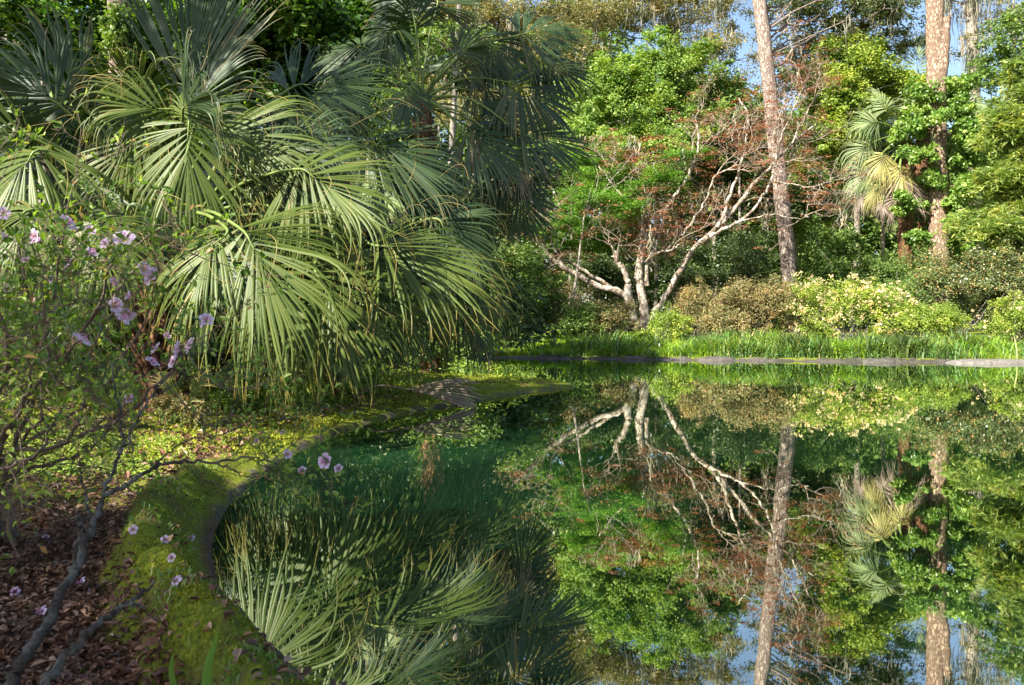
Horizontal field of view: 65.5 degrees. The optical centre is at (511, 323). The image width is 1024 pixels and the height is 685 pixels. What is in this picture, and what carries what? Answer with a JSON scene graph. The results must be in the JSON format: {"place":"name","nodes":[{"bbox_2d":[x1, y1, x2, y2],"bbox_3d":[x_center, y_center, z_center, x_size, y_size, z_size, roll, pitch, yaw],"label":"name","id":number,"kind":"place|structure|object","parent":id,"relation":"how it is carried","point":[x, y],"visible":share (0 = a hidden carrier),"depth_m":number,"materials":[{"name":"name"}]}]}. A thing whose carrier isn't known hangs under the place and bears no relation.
{"place":"outdoors","nodes":[
{"label":"outdoors","id":0,"kind":"place"},
{"bbox_2d":[0,329,1023,684],"bbox_3d":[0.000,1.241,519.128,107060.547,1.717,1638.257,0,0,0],"label":"ground","id":1,"kind":"structure","parent":0,"point":[204,541],"depth_m":3.52,"materials":[{"name":"soil"}]},
{"bbox_2d":[0,268,88,385],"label":"undergrowth bush","id":2,"kind":"object","parent":1,"relation":"on","point":[9,367],"visible":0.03,"depth_m":9.74,"materials":[{"name":"green plant"}]},
{"bbox_2d":[0,126,102,276],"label":"understory tree","id":3,"kind":"object","parent":1,"relation":"on","point":[35,178],"visible":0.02,"depth_m":20.78,"materials":[{"name":"green plant"}]},
{"bbox_2d":[98,396,130,428],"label":"dry weed","id":4,"kind":"object","parent":1,"relation":"on","point":[117,417],"visible":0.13,"depth_m":6.86,"materials":[{"name":"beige plant"}]},
{"bbox_2d":[0,0,240,291],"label":"broadleaf tree","id":5,"kind":"object","parent":1,"relation":"on","point":[12,12],"visible":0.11,"depth_m":16.32,"materials":[{"name":"plant"}]},
{"bbox_2d":[92,0,150,288],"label":"ivy tree","id":6,"kind":"object","parent":1,"relation":"on","point":[112,21],"visible":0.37,"depth_m":14.68,"materials":[{"name":"green plant"}]},
{"bbox_2d":[57,268,197,379],"bbox_3d":[-5.447,0.021,11.063,2.406,1.895,3.071,0,0,0],"label":"undergrowth bush","id":7,"kind":"object","parent":1,"relation":"on","point":[104,352],"visible":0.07,"depth_m":10.26,"materials":[{"name":"green plant"}]},
{"bbox_2d":[128,524,137,534],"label":"flower","id":8,"kind":"object","parent":1,"relation":"on","point":[131,529],"visible":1,"depth_m":3.04,"materials":[{"name":"purple plant"}]},
{"bbox_2d":[55,117,218,286],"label":"understory tree","id":9,"kind":"object","parent":1,"relation":"on","point":[177,162],"visible":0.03,"depth_m":20.34,"materials":[{"name":"green plant"}]},
{"bbox_2d":[0,87,303,574],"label":"azalea shrub","id":10,"kind":"object","parent":1,"relation":"on","point":[22,362],"visible":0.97,"depth_m":3.30,"materials":[{"name":"green plant"}]},
{"bbox_2d":[160,535,168,542],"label":"flower","id":11,"kind":"object","parent":1,"relation":"on","point":[166,537],"visible":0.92,"depth_m":3.02,"materials":[{"name":"purple plant"}]},
{"bbox_2d":[147,387,182,424],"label":"dry weed","id":12,"kind":"object","parent":1,"relation":"on","point":[163,404],"visible":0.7,"depth_m":7.33,"materials":[{"name":"beige plant"}]},
{"bbox_2d":[7,424,325,684],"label":"bank moss","id":13,"kind":"object","parent":1,"relation":"on","point":[202,585],"visible":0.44,"depth_m":2.60,"materials":[{"name":"plant"}]},
{"bbox_2d":[0,386,336,480],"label":"ground cover","id":14,"kind":"object","parent":1,"relation":"on","point":[156,442],"visible":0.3,"depth_m":5.84,"materials":[{"name":"plant"}]},
{"bbox_2d":[25,413,311,684],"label":"bank grass","id":15,"kind":"structure","parent":1,"relation":"on","point":[254,648],"depth_m":2.69,"materials":[{"name":"plant"}]},
{"bbox_2d":[167,553,175,561],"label":"flower","id":16,"kind":"object","parent":1,"relation":"on","point":[173,555],"visible":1,"depth_m":2.67,"materials":[{"name":"purple plant"}]},
{"bbox_2d":[169,654,176,684],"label":"iris leaf","id":17,"kind":"object","parent":1,"relation":"on","point":[172,679],"visible":1,"depth_m":2.17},
{"bbox_2d":[0,435,347,684],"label":"leaf litter","id":18,"kind":"object","parent":1,"relation":"on","point":[98,655],"visible":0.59,"depth_m":2.67,"materials":[{"name":"plant"}]},
{"bbox_2d":[10,587,20,595],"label":"flower","id":19,"kind":"object","parent":18,"relation":"on","point":[17,591],"visible":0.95,"depth_m":3.04,"materials":[{"name":"purple plant"}]},
{"bbox_2d":[35,605,46,616],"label":"flower","id":20,"kind":"object","parent":18,"relation":"on","point":[44,611],"visible":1,"depth_m":2.67,"materials":[{"name":"purple plant"}]},
{"bbox_2d":[171,575,181,586],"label":"flower","id":21,"kind":"object","parent":1,"relation":"on","point":[179,579],"visible":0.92,"depth_m":2.53,"materials":[{"name":"purple plant"}]},
{"bbox_2d":[148,362,218,403],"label":"young palm","id":22,"kind":"object","parent":1,"relation":"on","point":[168,383],"visible":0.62,"depth_m":7.88,"materials":[{"name":"plant"}]},
{"bbox_2d":[3,305,374,684],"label":"azalea shrub","id":23,"kind":"object","parent":1,"relation":"on","point":[29,649],"visible":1,"depth_m":2.11,"materials":[{"name":"green plant"}]},
{"bbox_2d":[173,393,212,428],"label":"dry weed","id":24,"kind":"object","parent":1,"relation":"on","point":[198,403],"visible":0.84,"depth_m":7.16,"materials":[{"name":"beige plant"}]},
{"bbox_2d":[99,287,305,381],"bbox_3d":[-4.181,0.151,11.421,2.785,1.554,3.276,0,0,0],"label":"undergrowth bush","id":25,"kind":"object","parent":1,"relation":"on","point":[127,337],"visible":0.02,"depth_m":10.96,"materials":[{"name":"green plant"}]},
{"bbox_2d":[0,0,418,411],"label":"palm tree","id":26,"kind":"object","parent":1,"relation":"on","point":[292,198],"visible":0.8,"depth_m":7.49,"materials":[{"name":"plant"}]},
{"bbox_2d":[202,630,218,684],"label":"iris leaf","id":27,"kind":"object","parent":1,"relation":"on","point":[207,674],"visible":1,"depth_m":2.03,"materials":[{"name":"plant"}]},
{"bbox_2d":[184,366,243,410],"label":"young palm","id":28,"kind":"object","parent":1,"relation":"on","point":[210,389],"visible":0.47,"depth_m":8.18,"materials":[{"name":"plant"}]},
{"bbox_2d":[0,378,432,499],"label":"fallen leaves","id":29,"kind":"object","parent":1,"relation":"on","point":[205,454],"visible":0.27,"depth_m":6.66,"materials":[{"name":"plant"}]},
{"bbox_2d":[222,669,237,684],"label":"iris leaf","id":30,"kind":"object","parent":1,"relation":"on","point":[225,682],"visible":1,"depth_m":2.06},
{"bbox_2d":[209,384,258,413],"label":"green weed","id":31,"kind":"object","parent":1,"relation":"on","point":[226,400],"visible":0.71,"depth_m":8.19,"materials":[{"name":"plant"}]},
{"bbox_2d":[138,142,333,281],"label":"understory tree","id":32,"kind":"object","parent":1,"relation":"on","point":[232,170],"visible":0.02,"depth_m":18.78,"materials":[{"name":"green plant"}]},
{"bbox_2d":[215,365,262,401],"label":"young palm","id":33,"kind":"object","parent":1,"relation":"on","point":[252,369],"visible":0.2,"depth_m":8.95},
{"bbox_2d":[82,0,428,209],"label":"magnolia tree","id":34,"kind":"object","parent":1,"relation":"on","point":[316,23],"visible":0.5,"depth_m":16.23,"materials":[{"name":"green plant"}]},
{"bbox_2d":[237,378,282,409],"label":"green weed","id":35,"kind":"object","parent":1,"relation":"on","point":[259,396],"visible":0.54,"depth_m":8.57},
{"bbox_2d":[15,357,527,412],"bbox_3d":[-4.576,0.724,14.653,7.821,0.594,12.885,0,0,-30],"label":"ground cover","id":36,"kind":"object","parent":1,"relation":"on","point":[397,382],"visible":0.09,"depth_m":10.93,"materials":[{"name":"plant"}]},
{"bbox_2d":[267,369,281,410],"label":"flowering weed","id":37,"kind":"object","parent":1,"relation":"on","point":[269,389],"visible":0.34,"depth_m":8.28,"materials":[{"name":"green plant"}]},
{"bbox_2d":[192,415,363,610],"bbox_3d":[-0.876,1.014,8.397,1.823,0.176,11.207,0,0,10],"label":"lip moss","id":38,"kind":"object","parent":1,"relation":"on","point":[209,519],"visible":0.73,"depth_m":4.46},
{"bbox_2d":[0,367,565,461],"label":"spit grass","id":39,"kind":"structure","parent":1,"relation":"on","point":[333,419],"depth_m":8.00,"materials":[{"name":"plant"}]},
{"bbox_2d":[270,369,316,411],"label":"flowering weed","id":40,"kind":"object","parent":1,"relation":"on","point":[307,399],"visible":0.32,"depth_m":8.59,"materials":[{"name":"green plant"}]},
{"bbox_2d":[289,373,326,407],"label":"flowering weed","id":41,"kind":"object","parent":1,"relation":"on","point":[306,392],"visible":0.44,"depth_m":8.98,"materials":[{"name":"green plant"}]},
{"bbox_2d":[323,373,362,397],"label":"green weed","id":42,"kind":"object","parent":1,"relation":"on","point":[346,388],"visible":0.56,"depth_m":9.93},
{"bbox_2d":[268,297,433,377],"bbox_3d":[-2.601,0.085,12.443,2.794,1.647,2.860,0,0,-27],"label":"undergrowth bush","id":43,"kind":"object","parent":1,"relation":"on","point":[378,360],"depth_m":12.12,"materials":[{"name":"green plant"}]},
{"bbox_2d":[183,122,536,412],"bbox_3d":[-2.094,-0.842,8.947,4.842,3.913,5.070,0,0,0],"label":"palm tree","id":44,"kind":"object","parent":1,"relation":"on","point":[435,256],"visible":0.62,"depth_m":8.84,"materials":[{"name":"plant"}]},
{"bbox_2d":[360,363,384,389],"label":"green weed","id":45,"kind":"object","parent":1,"relation":"on","point":[373,375],"visible":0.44,"depth_m":11.16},
{"bbox_2d":[263,124,521,353],"bbox_3d":[-3.074,-1.920,19.208,5.848,5.886,5.334,0,0,36],"label":"understory tree","id":46,"kind":"object","parent":1,"relation":"on","point":[403,138],"visible":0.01,"depth_m":19.18,"materials":[{"name":"green plant"}]},
{"bbox_2d":[352,378,481,408],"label":"fallen frond","id":47,"kind":"object","parent":1,"relation":"on","point":[462,403],"visible":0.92,"depth_m":10.25,"materials":[{"name":"plant"}]},
{"bbox_2d":[355,4,506,162],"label":"slender tree","id":48,"kind":"object","parent":1,"relation":"on","point":[435,43],"visible":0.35,"depth_m":23.86,"materials":[{"name":"green plant"}]},
{"bbox_2d":[387,307,506,374],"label":"undergrowth bush","id":49,"kind":"object","parent":1,"relation":"on","point":[461,359],"visible":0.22,"depth_m":14.72,"materials":[{"name":"green plant"}]},
{"bbox_2d":[300,0,599,373],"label":"palm tree","id":50,"kind":"object","parent":1,"relation":"on","point":[500,171],"visible":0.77,"depth_m":15.04,"materials":[{"name":"plant"}]},
{"bbox_2d":[442,168,563,351],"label":"understory tree","id":51,"kind":"object","parent":1,"relation":"on","point":[529,327],"visible":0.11,"depth_m":21.40,"materials":[{"name":"green plant"}]},
{"bbox_2d":[409,0,605,197],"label":"live oak","id":52,"kind":"object","parent":1,"relation":"on","point":[491,13],"visible":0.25,"depth_m":42.84,"materials":[{"name":"green plant"}]},
{"bbox_2d":[0,0,1023,329],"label":"distant wood","id":53,"kind":"object","parent":1,"relation":"on","point":[868,230],"visible":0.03,"depth_m":56.12,"materials":[{"name":"plant"}]},
{"bbox_2d":[476,233,567,342],"bbox_3d":[0.027,-0.600,29.968,4.438,6.148,5.559,0,0,0],"label":"bush","id":54,"kind":"object","parent":1,"relation":"on","point":[529,261],"visible":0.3,"depth_m":29.22,"materials":[{"name":"green plant"}]},
{"bbox_2d":[500,235,571,323],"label":"dark bush","id":55,"kind":"object","parent":1,"relation":"on","point":[556,285],"visible":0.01,"depth_m":33.00,"materials":[{"name":"green plant"}]},
{"bbox_2d":[530,277,604,338],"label":"azalea bush","id":56,"kind":"object","parent":1,"relation":"on","point":[579,294],"visible":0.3,"depth_m":30.04,"materials":[{"name":"green plant"}]},
{"bbox_2d":[504,22,644,302],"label":"broadleaf tree","id":57,"kind":"object","parent":1,"relation":"on","point":[603,33],"visible":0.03,"depth_m":46.75,"materials":[{"name":"green plant"}]},
{"bbox_2d":[546,295,613,337],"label":"green bush","id":58,"kind":"object","parent":1,"relation":"on","point":[582,318],"visible":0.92,"depth_m":29.04,"materials":[{"name":"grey plant"}]},
{"bbox_2d":[482,111,686,299],"bbox_3d":[3.507,-5.193,40.186,10.233,11.447,5.694,0,0,-11],"label":"broadleaf tree","id":59,"kind":"object","parent":1,"relation":"on","point":[564,184],"visible":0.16,"depth_m":39.59,"materials":[{"name":"green plant"}]},
{"bbox_2d":[492,331,711,356],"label":"lawn grass","id":60,"kind":"structure","parent":1,"relation":"on","point":[537,351],"depth_m":25.36,"materials":[{"name":"plant"}]},
{"bbox_2d":[557,237,663,330],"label":"dark bush","id":61,"kind":"object","parent":1,"relation":"on","point":[609,272],"visible":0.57,"depth_m":35.29,"materials":[{"name":"green plant"}]},
{"bbox_2d":[510,140,717,337],"bbox_3d":[3.968,-3.207,31.530,8.597,7.960,4.547,0,0,0],"label":"broadleaf tree","id":62,"kind":"object","parent":1,"relation":"on","point":[611,193],"visible":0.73,"depth_m":31.40,"materials":[{"name":"green plant"}]},
{"bbox_2d":[585,297,651,337],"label":"azalea bush","id":63,"kind":"object","parent":1,"relation":"on","point":[618,319],"visible":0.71,"depth_m":29.14,"materials":[{"name":"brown plant"}]},
{"bbox_2d":[549,24,731,332],"bbox_3d":[5.951,-6.768,36.376,8.645,14.556,5.586,0,0,0],"label":"broadleaf tree","id":64,"kind":"object","parent":1,"relation":"on","point":[643,91],"visible":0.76,"depth_m":35.99,"materials":[{"name":"green plant"}]},
{"bbox_2d":[550,152,751,327],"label":"broadleaf tree","id":65,"kind":"object","parent":1,"relation":"on","point":[656,259],"visible":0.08,"depth_m":48.01,"materials":[{"name":"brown plant"}]},
{"bbox_2d":[551,0,779,329],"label":"live oak","id":66,"kind":"object","parent":1,"relation":"on","point":[606,13],"visible":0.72,"depth_m":50.17,"materials":[{"name":"green plant"}]},
{"bbox_2d":[639,302,699,340],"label":"azalea bush","id":67,"kind":"object","parent":1,"relation":"on","point":[676,320],"visible":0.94,"depth_m":28.08,"materials":[{"name":"green plant"}]},
{"bbox_2d":[483,14,881,329],"bbox_3d":[5.430,-6.012,31.897,18.342,12.544,6.772,0,0,0],"label":"maple tree","id":68,"kind":"object","parent":1,"relation":"on","point":[625,294],"visible":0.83,"depth_m":31.12,"materials":[{"name":"brown plant"}]},
{"bbox_2d":[413,354,953,362],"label":"pond kerb","id":69,"kind":"structure","parent":1,"relation":"on","point":[851,359],"depth_m":23.18,"materials":[{"name":"concrete"}]},
{"bbox_2d":[620,356,643,359],"bbox_3d":[3.712,1.058,24.285,0.870,0.143,0.660,0,0,0],"label":"stone","id":70,"kind":"object","parent":69,"relation":"on","point":[632,357],"visible":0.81,"depth_m":24.03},
{"bbox_2d":[410,347,1022,359],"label":"kerb grass","id":71,"kind":"structure","parent":69,"relation":"on","point":[560,354],"depth_m":23.62,"materials":[{"name":"plant"}]},
{"bbox_2d":[697,356,735,360],"bbox_3d":[6.039,1.051,23.506,1.126,0.158,0.848,0,0,27],"label":"stone","id":72,"kind":"object","parent":69,"relation":"on","point":[712,358],"visible":0.9,"depth_m":23.25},
{"bbox_2d":[862,358,895,362],"bbox_3d":[10.355,1.058,22.504,0.943,0.143,0.712,0,0,22],"label":"stone","id":73,"kind":"object","parent":69,"relation":"on","point":[875,360],"visible":0.92,"depth_m":22.27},
{"bbox_2d":[946,359,1023,363],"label":"stone","id":74,"kind":"object","parent":69,"relation":"on","point":[991,361],"visible":0.9,"depth_m":21.67,"materials":[{"name":"stone"}]},
{"bbox_2d":[662,275,731,336],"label":"azalea bush","id":75,"kind":"object","parent":1,"relation":"on","point":[691,303],"visible":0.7,"depth_m":30.49,"materials":[{"name":"brown plant"}]},
{"bbox_2d":[384,325,1023,358],"bbox_3d":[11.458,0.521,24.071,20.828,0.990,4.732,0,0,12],"label":"bank grass","id":76,"kind":"structure","parent":1,"relation":"on","point":[766,343],"depth_m":23.75,"materials":[{"name":"plant"}]},
{"bbox_2d":[647,220,778,330],"bbox_3d":[9.407,-2.086,36.791,6.063,5.123,3.363,0,0,0],"label":"dark bush","id":77,"kind":"object","parent":1,"relation":"on","point":[713,269],"visible":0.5,"depth_m":36.75,"materials":[{"name":"green plant"}]},
{"bbox_2d":[657,67,768,307],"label":"broadleaf tree","id":78,"kind":"object","parent":1,"relation":"on","point":[711,192],"visible":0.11,"depth_m":45.65,"materials":[{"name":"green plant"}]},
{"bbox_2d":[694,299,756,339],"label":"green bush","id":79,"kind":"object","parent":1,"relation":"on","point":[722,318],"visible":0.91,"depth_m":28.42,"materials":[{"name":"grey plant"}]},
{"bbox_2d":[698,58,790,331],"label":"broadleaf tree","id":80,"kind":"object","parent":1,"relation":"on","point":[730,90],"visible":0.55,"depth_m":37.58,"materials":[{"name":"green plant"}]},
{"bbox_2d":[707,228,791,332],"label":"green bush","id":81,"kind":"object","parent":1,"relation":"on","point":[740,272],"visible":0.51,"depth_m":35.27,"materials":[{"name":"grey plant"}]},
{"bbox_2d":[655,111,856,311],"bbox_3d":[11.886,-5.205,39.797,11.019,11.356,6.053,0,0,0],"label":"broadleaf tree","id":82,"kind":"object","parent":1,"relation":"on","point":[798,207],"visible":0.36,"depth_m":39.55,"materials":[{"name":"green plant"}]},
{"bbox_2d":[700,273,819,338],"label":"azalea bush","id":83,"kind":"object","parent":1,"relation":"on","point":[760,302],"visible":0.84,"depth_m":28.79,"materials":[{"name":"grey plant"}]},
{"bbox_2d":[772,271,833,333],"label":"green bush","id":84,"kind":"object","parent":1,"relation":"on","point":[800,319],"visible":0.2,"depth_m":30.84,"materials":[{"name":"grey plant"}]},
{"bbox_2d":[742,113,875,277],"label":"broadleaf tree","id":85,"kind":"object","parent":1,"relation":"on","point":[797,228],"visible":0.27,"depth_m":43.32,"materials":[{"name":"green plant"}]},
{"bbox_2d":[768,222,884,331],"bbox_3d":[14.280,-2.097,36.652,5.816,5.145,3.491,0,0,0],"label":"green bush","id":86,"kind":"object","parent":1,"relation":"on","point":[820,266],"visible":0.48,"depth_m":35.97,"materials":[{"name":"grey plant"}]},
{"bbox_2d":[750,0,925,332],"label":"pine tree","id":87,"kind":"object","parent":1,"relation":"on","point":[891,13],"visible":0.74,"depth_m":38.96,"materials":[{"name":"brown plant"}]},
{"bbox_2d":[783,271,920,340],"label":"azalea bush","id":88,"kind":"object","parent":1,"relation":"on","point":[861,299],"visible":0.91,"depth_m":27.72,"materials":[{"name":"green plant"}]},
{"bbox_2d":[789,28,925,331],"bbox_3d":[17.670,-7.099,39.395,7.665,15.120,4.617,0,0,0],"label":"broadleaf tree","id":89,"kind":"object","parent":1,"relation":"on","point":[859,67],"visible":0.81,"depth_m":38.67,"materials":[{"name":"green plant"}]},
{"bbox_2d":[826,94,916,330],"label":"broadleaf tree","id":90,"kind":"object","parent":1,"relation":"on","point":[883,144],"visible":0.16,"depth_m":46.89,"materials":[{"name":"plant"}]},
{"bbox_2d":[842,243,943,330],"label":"green bush","id":91,"kind":"object","parent":1,"relation":"on","point":[879,268],"visible":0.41,"depth_m":35.03,"materials":[{"name":"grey plant"}]},
{"bbox_2d":[862,260,938,335],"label":"green bush","id":92,"kind":"object","parent":1,"relation":"on","point":[908,285],"visible":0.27,"depth_m":30.09,"materials":[{"name":"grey plant"}]},
{"bbox_2d":[833,86,985,331],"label":"palm tree","id":93,"kind":"object","parent":1,"relation":"on","point":[905,169],"visible":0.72,"depth_m":37.75,"materials":[{"name":"plant"}]},
{"bbox_2d":[861,298,978,340],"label":"azalea bush","id":94,"kind":"object","parent":1,"relation":"on","point":[931,317],"visible":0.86,"depth_m":26.63,"materials":[{"name":"green plant"}]},
{"bbox_2d":[877,35,997,310],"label":"palm tree","id":95,"kind":"object","parent":1,"relation":"on","point":[920,166],"visible":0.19,"depth_m":40.35,"materials":[{"name":"plant"}]},
{"bbox_2d":[885,0,998,331],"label":"vine covered tree","id":96,"kind":"object","parent":1,"relation":"on","point":[945,101],"visible":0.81,"depth_m":37.39,"materials":[{"name":"green plant"}]},
{"bbox_2d":[905,246,1023,334],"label":"camellia bush","id":97,"kind":"object","parent":1,"relation":"on","point":[954,280],"visible":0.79,"depth_m":30.63,"materials":[{"name":"green plant"}]},
{"bbox_2d":[931,56,1023,331],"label":"broadleaf tree","id":98,"kind":"object","parent":1,"relation":"on","point":[1003,181],"visible":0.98,"depth_m":32.59,"materials":[{"name":"green plant"}]},
{"bbox_2d":[944,0,1023,329],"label":"oak tree","id":99,"kind":"object","parent":1,"relation":"on","point":[974,11],"visible":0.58,"depth_m":49.70,"materials":[{"name":"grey plant"}]},
{"bbox_2d":[948,106,1022,322],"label":"broadleaf tree","id":100,"kind":"object","parent":1,"relation":"on","point":[970,202],"visible":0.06,"depth_m":43.30,"materials":[{"name":"green plant"}]},
{"bbox_2d":[960,257,1016,333],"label":"green bush","id":101,"kind":"object","parent":1,"relation":"on","point":[984,314],"depth_m":33.43,"materials":[{"name":"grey plant"}]},
{"bbox_2d":[957,1,1023,323],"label":"broadleaf tree","id":102,"kind":"object","parent":1,"relation":"on","point":[1004,48],"visible":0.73,"depth_m":45.95,"materials":[{"name":"green plant"}]},
{"bbox_2d":[967,235,1023,333],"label":"camellia bush","id":103,"kind":"object","parent":1,"relation":"on","point":[1008,252],"visible":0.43,"depth_m":31.10,"materials":[{"name":"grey plant"}]},
{"bbox_2d":[970,285,1023,341],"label":"azalea bush","id":104,"kind":"object","parent":1,"relation":"on","point":[1016,313],"visible":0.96,"depth_m":27.21,"materials":[{"name":"green plant"}]},
{"bbox_2d":[10,0,1023,318],"label":"sky","id":105,"kind":"structure","parent":0,"point":[744,25],"materials":[{"name":"blue"}]},
{"bbox_2d":[212,358,1023,684],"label":"water","id":106,"kind":"structure","parent":0,"point":[640,522],"depth_m":4.15,"materials":[{"name":"liquid"}]},
{"bbox_2d":[486,349,496,370],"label":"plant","id":107,"kind":"object","parent":106,"relation":"in","point":[489,368],"visible":0.34,"depth_m":18.19,"materials":[{"name":"plant"}]},
{"bbox_2d":[633,333,1023,347],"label":"shade grass","id":108,"kind":"structure","parent":0,"point":[828,335],"depth_m":29.68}
]}

